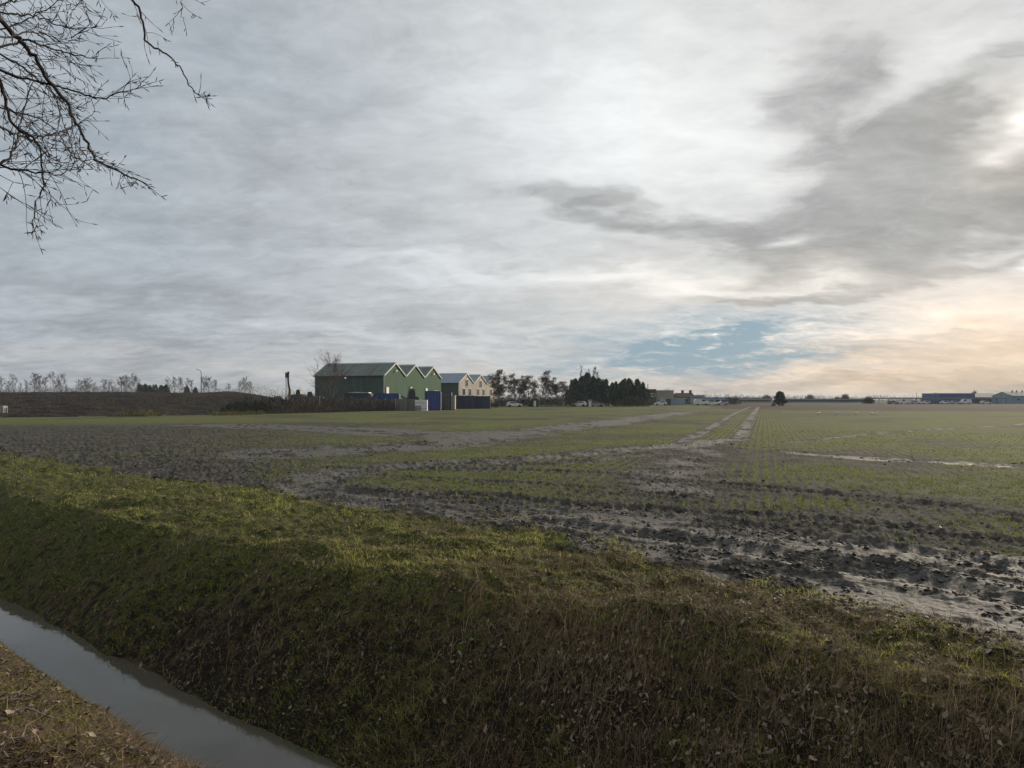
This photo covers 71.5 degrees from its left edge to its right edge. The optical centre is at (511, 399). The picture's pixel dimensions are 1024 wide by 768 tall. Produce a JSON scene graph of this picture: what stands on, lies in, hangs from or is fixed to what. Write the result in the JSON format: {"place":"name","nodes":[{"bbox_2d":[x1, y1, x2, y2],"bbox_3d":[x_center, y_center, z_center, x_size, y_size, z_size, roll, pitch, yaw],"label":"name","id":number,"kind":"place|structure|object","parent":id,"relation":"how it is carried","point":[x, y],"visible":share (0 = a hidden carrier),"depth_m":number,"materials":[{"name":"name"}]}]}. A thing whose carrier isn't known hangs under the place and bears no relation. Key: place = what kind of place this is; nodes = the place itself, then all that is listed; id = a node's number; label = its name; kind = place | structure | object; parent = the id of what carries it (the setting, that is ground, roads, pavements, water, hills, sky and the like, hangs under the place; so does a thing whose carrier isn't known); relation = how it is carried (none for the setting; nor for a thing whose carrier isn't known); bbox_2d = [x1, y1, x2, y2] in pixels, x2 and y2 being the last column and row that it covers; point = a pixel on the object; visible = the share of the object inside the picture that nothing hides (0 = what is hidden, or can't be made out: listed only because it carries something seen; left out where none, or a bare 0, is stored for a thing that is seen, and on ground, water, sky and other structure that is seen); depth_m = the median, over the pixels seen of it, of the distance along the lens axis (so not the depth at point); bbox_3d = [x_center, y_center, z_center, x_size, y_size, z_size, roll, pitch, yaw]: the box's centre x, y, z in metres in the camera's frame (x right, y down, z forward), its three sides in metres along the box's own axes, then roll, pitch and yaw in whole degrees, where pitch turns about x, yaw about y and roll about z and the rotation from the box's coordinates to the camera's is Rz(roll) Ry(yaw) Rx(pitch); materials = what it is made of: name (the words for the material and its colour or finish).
{"place":"outdoors","nodes":[
{"label":"outdoors","id":0,"kind":"place"},
{"bbox_2d":[0,406,7,412],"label":"concrete block","id":1,"kind":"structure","parent":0,"point":[3,409],"depth_m":80.61,"materials":[{"name":"concrete"}]},
{"bbox_2d":[0,642,177,767],"bbox_3d":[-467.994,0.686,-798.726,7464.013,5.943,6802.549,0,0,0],"label":"bank","id":2,"kind":"structure","parent":0,"point":[3,669],"depth_m":3.54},
{"bbox_2d":[0,720,36,744],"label":"fallen stick","id":3,"kind":"object","parent":2,"relation":"on","point":[11,739],"visible":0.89,"depth_m":3.13,"materials":[{"name":"wood"}]},
{"bbox_2d":[17,701,67,718],"bbox_3d":[-2.377,1.594,3.607,0.222,0.083,0.073,0,0,-35],"label":"fallen stick","id":4,"kind":"object","parent":2,"relation":"on","point":[27,708],"visible":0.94,"depth_m":3.60,"materials":[{"name":"wood"}]},
{"bbox_2d":[0,0,215,253],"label":"overhanging tree","id":5,"kind":"object","parent":2,"relation":"on","point":[21,40],"visible":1,"depth_m":3.09,"materials":[{"name":"grey plant"}]},
{"bbox_2d":[117,727,153,749],"bbox_3d":[-2.170,1.957,4.107,0.339,0.091,0.081,0,0,13],"label":"fallen stick","id":6,"kind":"object","parent":2,"relation":"on","point":[136,737],"visible":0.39,"depth_m":4.12,"materials":[{"name":"wood"}]},
{"bbox_2d":[0,597,342,767],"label":"water","id":7,"kind":"structure","parent":0,"point":[194,724],"depth_m":7.28,"materials":[{"name":"grey liquid"}]},
{"bbox_2d":[401,389,418,399],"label":"wheel loader","id":8,"kind":"object","parent":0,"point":[411,394],"visible":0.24,"depth_m":135.50,"materials":[{"name":"metal"}]},
{"bbox_2d":[0,451,1023,767],"bbox_3d":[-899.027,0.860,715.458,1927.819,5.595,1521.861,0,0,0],"label":"ditch bank","id":9,"kind":"structure","parent":0,"point":[116,561],"depth_m":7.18,"materials":[{"name":"green plant"}]},
{"bbox_2d":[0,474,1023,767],"bbox_3d":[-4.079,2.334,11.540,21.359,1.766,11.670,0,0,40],"label":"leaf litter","id":10,"kind":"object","parent":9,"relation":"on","point":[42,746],"visible":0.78,"depth_m":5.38,"materials":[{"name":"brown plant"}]},
{"bbox_2d":[585,692,618,704],"bbox_3d":[0.710,2.364,5.646,0.298,0.044,0.079,0,0,27],"label":"fallen stick","id":11,"kind":"object","parent":9,"relation":"on","point":[602,697],"visible":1,"depth_m":5.64,"materials":[{"name":"wood"}]},
{"bbox_2d":[722,688,750,700],"bbox_3d":[1.688,2.220,5.344,0.258,0.030,0.076,0,0,41],"label":"fallen stick","id":12,"kind":"object","parent":9,"relation":"on","point":[736,696],"visible":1,"depth_m":5.33,"materials":[{"name":"wood"}]},
{"bbox_2d":[0,400,1023,648],"bbox_3d":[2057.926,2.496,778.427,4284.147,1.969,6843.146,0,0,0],"label":"field","id":13,"kind":"structure","parent":0,"point":[70,440],"depth_m":18.72,"materials":[{"name":"soil"}]},
{"bbox_2d":[113,407,169,416],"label":"reed tuft","id":14,"kind":"object","parent":13,"relation":"on","point":[148,413],"visible":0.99,"depth_m":79.92,"materials":[{"name":"plant"}]},
{"bbox_2d":[207,409,267,415],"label":"reed tuft","id":15,"kind":"object","parent":13,"relation":"on","point":[225,413],"visible":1,"depth_m":84.62,"materials":[{"name":"plant"}]},
{"bbox_2d":[0,391,497,416],"bbox_3d":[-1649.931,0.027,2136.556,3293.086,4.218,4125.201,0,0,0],"label":"ploughed mound","id":16,"kind":"object","parent":13,"relation":"on","point":[69,410],"visible":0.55,"depth_m":104.57,"materials":[{"name":"soil"}]},
{"bbox_2d":[6,373,17,391],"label":"bare tree","id":17,"kind":"object","parent":16,"relation":"on","point":[12,382],"visible":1,"depth_m":229.19,"materials":[{"name":"grey plant"}]},
{"bbox_2d":[28,372,38,391],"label":"bare tree","id":18,"kind":"object","parent":16,"relation":"on","point":[36,379],"visible":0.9,"depth_m":239.72,"materials":[{"name":"brown plant"}]},
{"bbox_2d":[32,374,43,391],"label":"bare tree","id":19,"kind":"object","parent":16,"relation":"on","point":[39,380],"visible":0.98,"depth_m":226.87,"materials":[{"name":"brown plant"}]},
{"bbox_2d":[43,372,61,391],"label":"bare tree","id":20,"kind":"object","parent":16,"relation":"on","point":[56,384],"visible":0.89,"depth_m":250.61,"materials":[{"name":"grey plant"}]},
{"bbox_2d":[56,373,66,391],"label":"bare tree","id":21,"kind":"object","parent":16,"relation":"on","point":[59,381],"visible":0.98,"depth_m":237.91,"materials":[{"name":"brown plant"}]},
{"bbox_2d":[0,385,136,391],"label":"distant wood","id":22,"kind":"object","parent":16,"relation":"on","point":[47,390],"visible":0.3,"depth_m":289.45,"materials":[{"name":"plant"}]},
{"bbox_2d":[83,378,91,389],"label":"bare tree","id":23,"kind":"object","parent":16,"relation":"on","point":[89,384],"visible":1,"depth_m":235.79,"materials":[{"name":"brown plant"}]},
{"bbox_2d":[116,376,125,391],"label":"bare tree","id":24,"kind":"object","parent":16,"relation":"on","point":[121,383],"visible":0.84,"depth_m":220.91,"materials":[{"name":"brown plant"}]},
{"bbox_2d":[120,375,131,389],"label":"bare tree","id":25,"kind":"object","parent":16,"relation":"on","point":[125,378],"visible":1,"depth_m":208.03,"materials":[{"name":"grey plant"}]},
{"bbox_2d":[131,377,139,390],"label":"bare tree","id":26,"kind":"object","parent":16,"relation":"on","point":[135,379],"visible":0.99,"depth_m":231.82,"materials":[{"name":"grey plant"}]},
{"bbox_2d":[137,384,143,391],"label":"pine tree","id":27,"kind":"object","parent":16,"relation":"on","point":[141,388],"visible":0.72,"depth_m":261.75,"materials":[{"name":"green plant"}]},
{"bbox_2d":[152,384,160,392],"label":"pine tree","id":28,"kind":"object","parent":16,"relation":"on","point":[155,388],"visible":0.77,"depth_m":270.41,"materials":[{"name":"green plant"}]},
{"bbox_2d":[175,377,182,391],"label":"bare tree","id":29,"kind":"object","parent":16,"relation":"on","point":[178,387],"visible":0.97,"depth_m":242.64,"materials":[{"name":"grey plant"}]},
{"bbox_2d":[0,393,371,414],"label":"dead weeds","id":30,"kind":"object","parent":16,"relation":"on","point":[160,402],"visible":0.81,"depth_m":110.25,"materials":[{"name":"brown plant"}]},
{"bbox_2d":[200,377,207,391],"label":"bare tree","id":31,"kind":"object","parent":16,"relation":"on","point":[203,382],"visible":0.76,"depth_m":253.83,"materials":[{"name":"grey plant"}]},
{"bbox_2d":[170,382,314,396],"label":"distant wood","id":32,"kind":"object","parent":16,"relation":"on","point":[275,392],"visible":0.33,"depth_m":319.73,"materials":[{"name":"plant"}]},
{"bbox_2d":[240,377,248,392],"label":"bare tree","id":33,"kind":"object","parent":16,"relation":"on","point":[243,378],"visible":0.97,"depth_m":238.75,"materials":[{"name":"grey plant"}]},
{"bbox_2d":[216,397,277,414],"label":"dark bush","id":34,"kind":"object","parent":16,"relation":"on","point":[246,406],"visible":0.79,"depth_m":92.02,"materials":[{"name":"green plant"}]},
{"bbox_2d":[283,372,290,404],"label":"drill rig","id":35,"kind":"object","parent":16,"relation":"on","point":[287,380],"visible":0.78,"depth_m":117.88,"materials":[{"name":"metal"}]},
{"bbox_2d":[285,390,306,399],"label":"tracked machine","id":36,"kind":"object","parent":16,"relation":"on","point":[300,392],"visible":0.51,"depth_m":125.47,"materials":[{"name":"white metal"}]},
{"bbox_2d":[289,396,319,407],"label":"block wall","id":37,"kind":"structure","parent":16,"relation":"on","point":[298,397],"depth_m":113.70,"materials":[{"name":"concrete"}]},
{"bbox_2d":[294,348,353,404],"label":"bare tree","id":38,"kind":"object","parent":16,"relation":"on","point":[335,372],"visible":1,"depth_m":133.81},
{"bbox_2d":[252,391,464,413],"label":"bramble hedge","id":39,"kind":"object","parent":16,"relation":"on","point":[359,404],"visible":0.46,"depth_m":104.57,"materials":[{"name":"plant"}]},
{"bbox_2d":[344,393,373,405],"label":"shipping container","id":40,"kind":"object","parent":16,"relation":"on","point":[359,395],"visible":0.36,"depth_m":126.82,"materials":[{"name":"grey metal"}]},
{"bbox_2d":[374,393,400,398],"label":"shipping container","id":41,"kind":"object","parent":16,"relation":"on","point":[391,395],"visible":0.28,"depth_m":129.82,"materials":[{"name":"blue metal"}]},
{"bbox_2d":[313,362,441,403],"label":"green warehouse","id":42,"kind":"structure","parent":13,"relation":"on","point":[386,377],"depth_m":154.71,"materials":[{"name":"metal"}]},
{"bbox_2d":[365,399,415,410],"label":"panel wall","id":43,"kind":"structure","parent":13,"relation":"on","point":[406,404],"depth_m":121.92,"materials":[{"name":"concrete"}]},
{"bbox_2d":[415,406,420,410],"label":"concrete block","id":44,"kind":"object","parent":13,"relation":"on","point":[417,408],"depth_m":120.50,"materials":[{"name":"concrete"}]},
{"bbox_2d":[415,400,420,405],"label":"concrete block","id":45,"kind":"object","parent":44,"relation":"on","point":[417,402],"depth_m":120.50,"materials":[{"name":"white paint"}]},
{"bbox_2d":[421,406,427,410],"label":"concrete block","id":46,"kind":"object","parent":13,"relation":"on","point":[424,408],"depth_m":120.50,"materials":[{"name":"white paint"}]},
{"bbox_2d":[421,400,427,405],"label":"concrete block","id":47,"kind":"object","parent":46,"relation":"on","point":[424,402],"depth_m":120.50,"materials":[{"name":"white paint"}]},
{"bbox_2d":[425,391,441,409],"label":"shipping container","id":48,"kind":"object","parent":13,"relation":"on","point":[434,398],"visible":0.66,"depth_m":125.82,"materials":[{"name":"blue metal"}]},
{"bbox_2d":[442,392,452,409],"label":"shipping container","id":49,"kind":"object","parent":13,"relation":"on","point":[446,400],"visible":0.73,"depth_m":129.82,"materials":[{"name":"grey metal"}]},
{"bbox_2d":[452,395,455,409],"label":"site cabin","id":50,"kind":"object","parent":13,"relation":"on","point":[453,402],"visible":0.79,"depth_m":130.90,"materials":[{"name":"metal"}]},
{"bbox_2d":[458,396,474,408],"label":"shipping container","id":51,"kind":"object","parent":13,"relation":"on","point":[467,402],"visible":0.97,"depth_m":148.82,"materials":[{"name":"blue metal"}]},
{"bbox_2d":[439,373,498,402],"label":"cream warehouse","id":52,"kind":"structure","parent":13,"relation":"on","point":[461,384],"depth_m":195.54,"materials":[{"name":"metal"}]},
{"bbox_2d":[475,396,490,408],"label":"shipping container","id":53,"kind":"object","parent":13,"relation":"on","point":[482,402],"visible":1,"depth_m":149.82,"materials":[{"name":"blue metal"}]},
{"bbox_2d":[489,381,506,398],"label":"alder tree","id":54,"kind":"object","parent":13,"relation":"on","point":[497,391],"visible":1,"depth_m":191.20,"materials":[{"name":"brown plant"}]},
{"bbox_2d":[486,369,509,399],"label":"alder tree","id":55,"kind":"object","parent":13,"relation":"on","point":[495,377],"visible":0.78,"depth_m":195.48,"materials":[{"name":"brown plant"}]},
{"bbox_2d":[503,374,518,397],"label":"alder tree","id":56,"kind":"object","parent":13,"relation":"on","point":[508,388],"visible":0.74,"depth_m":200.26,"materials":[{"name":"brown plant"}]},
{"bbox_2d":[0,439,1023,660],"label":"soil clods","id":57,"kind":"object","parent":13,"relation":"on","point":[834,603],"visible":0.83,"depth_m":8.81,"materials":[{"name":"brown soil"}]},
{"bbox_2d":[506,401,522,406],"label":"parked car","id":58,"kind":"object","parent":13,"relation":"on","point":[512,403],"visible":0.94,"depth_m":185.14,"materials":[{"name":"white paint"}]},
{"bbox_2d":[14,427,1023,595],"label":"crop seedlings","id":59,"kind":"object","parent":13,"relation":"on","point":[820,500],"visible":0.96,"depth_m":17.34,"materials":[{"name":"green plant"}]},
{"bbox_2d":[510,375,532,395],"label":"alder tree","id":60,"kind":"object","parent":13,"relation":"on","point":[520,391],"visible":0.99,"depth_m":193.56,"materials":[{"name":"brown plant"}]},
{"bbox_2d":[516,375,538,398],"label":"alder tree","id":61,"kind":"object","parent":13,"relation":"on","point":[527,377],"visible":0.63,"depth_m":197.84,"materials":[{"name":"brown plant"}]},
{"bbox_2d":[491,393,576,406],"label":"bramble bush","id":62,"kind":"object","parent":13,"relation":"on","point":[541,399],"visible":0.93,"depth_m":188.63,"materials":[{"name":"plant"}]},
{"bbox_2d":[531,398,538,406],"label":"green cabin","id":63,"kind":"object","parent":13,"relation":"on","point":[534,402],"visible":1,"depth_m":187.20,"materials":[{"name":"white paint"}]},
{"bbox_2d":[529,370,551,396],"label":"alder tree","id":64,"kind":"object","parent":13,"relation":"on","point":[542,391],"visible":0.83,"depth_m":202.62,"materials":[{"name":"brown plant"}]},
{"bbox_2d":[542,377,563,402],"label":"alder tree","id":65,"kind":"object","parent":13,"relation":"on","point":[555,387],"visible":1,"depth_m":196.06,"materials":[{"name":"brown plant"}]},
{"bbox_2d":[549,381,568,398],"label":"alder tree","id":66,"kind":"object","parent":13,"relation":"on","point":[564,386],"visible":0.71,"depth_m":200.00,"materials":[{"name":"brown plant"}]},
{"bbox_2d":[565,384,576,405],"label":"evergreen tree","id":67,"kind":"object","parent":13,"relation":"on","point":[571,390],"visible":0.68,"depth_m":199.38,"materials":[{"name":"green plant"}]},
{"bbox_2d":[570,378,580,399],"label":"evergreen tree","id":68,"kind":"object","parent":13,"relation":"on","point":[573,382],"visible":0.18,"depth_m":206.52,"materials":[{"name":"green plant"}]},
{"bbox_2d":[572,401,586,406],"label":"parked car","id":69,"kind":"object","parent":13,"relation":"on","point":[583,403],"visible":0.89,"depth_m":191.09,"materials":[{"name":"white paint"}]},
{"bbox_2d":[574,375,590,405],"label":"evergreen tree","id":70,"kind":"object","parent":13,"relation":"on","point":[581,388],"visible":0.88,"depth_m":201.35,"materials":[{"name":"green plant"}]},
{"bbox_2d":[584,372,590,405],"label":"evergreen tree","id":71,"kind":"object","parent":13,"relation":"on","point":[587,375],"visible":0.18,"depth_m":208.29,"materials":[{"name":"green plant"}]},
{"bbox_2d":[586,375,601,403],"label":"evergreen tree","id":72,"kind":"object","parent":13,"relation":"on","point":[594,388],"visible":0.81,"depth_m":203.10,"materials":[{"name":"green plant"}]},
{"bbox_2d":[592,401,603,406],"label":"parked car","id":73,"kind":"object","parent":13,"relation":"on","point":[595,403],"visible":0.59,"depth_m":192.14,"materials":[{"name":"grey paint"}]},
{"bbox_2d":[598,378,613,405],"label":"evergreen tree","id":74,"kind":"object","parent":13,"relation":"on","point":[604,387],"visible":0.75,"depth_m":205.28,"materials":[{"name":"green plant"}]},
{"bbox_2d":[605,382,618,405],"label":"evergreen tree","id":75,"kind":"object","parent":13,"relation":"on","point":[612,392],"visible":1,"depth_m":200.35,"materials":[{"name":"green plant"}]},
{"bbox_2d":[616,380,628,404],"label":"evergreen tree","id":76,"kind":"object","parent":13,"relation":"on","point":[622,387],"visible":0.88,"depth_m":202.39,"materials":[{"name":"green plant"}]},
{"bbox_2d":[621,378,634,401],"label":"evergreen tree","id":77,"kind":"object","parent":13,"relation":"on","point":[629,382],"visible":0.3,"depth_m":208.83,"materials":[{"name":"green plant"}]},
{"bbox_2d":[499,391,759,400],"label":"distant wood","id":78,"kind":"object","parent":13,"relation":"on","point":[697,394],"visible":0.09,"depth_m":619.90,"materials":[{"name":"plant"}]},
{"bbox_2d":[616,394,649,406],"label":"bramble bush","id":79,"kind":"object","parent":13,"relation":"on","point":[626,402],"visible":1,"depth_m":189.61,"materials":[{"name":"plant"}]},
{"bbox_2d":[629,379,643,405],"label":"evergreen tree","id":80,"kind":"object","parent":13,"relation":"on","point":[634,388],"visible":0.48,"depth_m":204.48,"materials":[{"name":"green plant"}]},
{"bbox_2d":[636,382,650,405],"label":"evergreen tree","id":81,"kind":"object","parent":13,"relation":"on","point":[641,392],"visible":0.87,"depth_m":199.39,"materials":[{"name":"green plant"}]},
{"bbox_2d":[649,389,655,404],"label":"brown building","id":82,"kind":"structure","parent":13,"relation":"on","point":[652,392],"depth_m":262.00,"materials":[{"name":"tile"}]},
{"bbox_2d":[654,401,666,404],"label":"parked car","id":83,"kind":"object","parent":13,"relation":"on","point":[661,403],"visible":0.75,"depth_m":235.13,"materials":[{"name":"white paint"}]},
{"bbox_2d":[656,390,673,402],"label":"cream building","id":84,"kind":"structure","parent":13,"relation":"on","point":[664,394],"depth_m":268.00,"materials":[{"name":"metal"}]},
{"bbox_2d":[660,398,685,404],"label":"shed","id":85,"kind":"structure","parent":13,"relation":"on","point":[675,401],"depth_m":240.00,"materials":[{"name":"metal"}]},
{"bbox_2d":[674,390,694,403],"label":"brick house","id":86,"kind":"structure","parent":13,"relation":"on","point":[682,394],"depth_m":291.35,"materials":[{"name":"brick"}]},
{"bbox_2d":[690,397,703,404],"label":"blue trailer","id":87,"kind":"object","parent":13,"relation":"on","point":[691,400],"visible":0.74,"depth_m":262.00,"materials":[{"name":"metal"}]},
{"bbox_2d":[693,399,708,404],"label":"parked van","id":88,"kind":"object","parent":13,"relation":"on","point":[700,401],"visible":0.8,"depth_m":235.14,"materials":[{"name":"white paint"}]},
{"bbox_2d":[704,397,727,404],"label":"blue shed","id":89,"kind":"structure","parent":13,"relation":"on","point":[716,399],"depth_m":274.94,"materials":[{"name":"white paint"}]},
{"bbox_2d":[715,401,728,404],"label":"parked car","id":90,"kind":"object","parent":13,"relation":"on","point":[723,402],"visible":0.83,"depth_m":239.16,"materials":[{"name":"silver metal"}]},
{"bbox_2d":[725,395,741,404],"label":"garden hedge","id":91,"kind":"object","parent":13,"relation":"on","point":[732,401],"visible":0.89,"depth_m":249.83,"materials":[{"name":"plant"}]},
{"bbox_2d":[729,398,772,402],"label":"greenhouse","id":92,"kind":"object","parent":13,"relation":"on","point":[756,400],"visible":0.94,"depth_m":419.91,"materials":[{"name":"white paint"}]},
{"bbox_2d":[771,391,788,405],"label":"conifer","id":93,"kind":"object","parent":13,"relation":"on","point":[778,399],"visible":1,"depth_m":207.25,"materials":[{"name":"green plant"}]},
{"bbox_2d":[785,399,873,402],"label":"greenhouse","id":94,"kind":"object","parent":13,"relation":"on","point":[825,400],"visible":0.79,"depth_m":430.00,"materials":[{"name":"glass"}]},
{"bbox_2d":[753,394,921,400],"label":"distant wood","id":95,"kind":"object","parent":13,"relation":"on","point":[799,397],"visible":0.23,"depth_m":759.45,"materials":[{"name":"plant"}]},
{"bbox_2d":[862,397,875,403],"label":"round bush","id":96,"kind":"object","parent":13,"relation":"on","point":[867,400],"visible":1,"depth_m":299.46,"materials":[{"name":"green plant"}]},
{"bbox_2d":[898,399,910,403],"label":"parked van","id":97,"kind":"object","parent":13,"relation":"on","point":[905,401],"visible":0.79,"depth_m":295.65,"materials":[{"name":"white paint"}]},
{"bbox_2d":[871,398,1006,403],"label":"car canopy","id":98,"kind":"object","parent":13,"relation":"on","point":[942,399],"visible":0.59,"depth_m":296.80,"materials":[{"name":"metal"}]},
{"bbox_2d":[922,393,974,403],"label":"blue warehouse","id":99,"kind":"structure","parent":13,"relation":"on","point":[949,395],"depth_m":345.00,"materials":[{"name":"metal"}]},
{"bbox_2d":[959,399,971,403],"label":"parked van","id":100,"kind":"object","parent":13,"relation":"on","point":[967,401],"visible":0.8,"depth_m":295.19,"materials":[{"name":"white paint"}]},
{"bbox_2d":[975,393,994,403],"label":"pale barn","id":101,"kind":"structure","parent":13,"relation":"on","point":[983,395],"depth_m":348.08,"materials":[{"name":"white paint"}]},
{"bbox_2d":[992,390,1023,403],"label":"gabled barn","id":102,"kind":"structure","parent":13,"relation":"on","point":[1012,397],"depth_m":333.83,"materials":[{"name":"blue paint"}]},
{"bbox_2d":[0,0,1023,399],"label":"sky","id":103,"kind":"structure","parent":0,"point":[801,198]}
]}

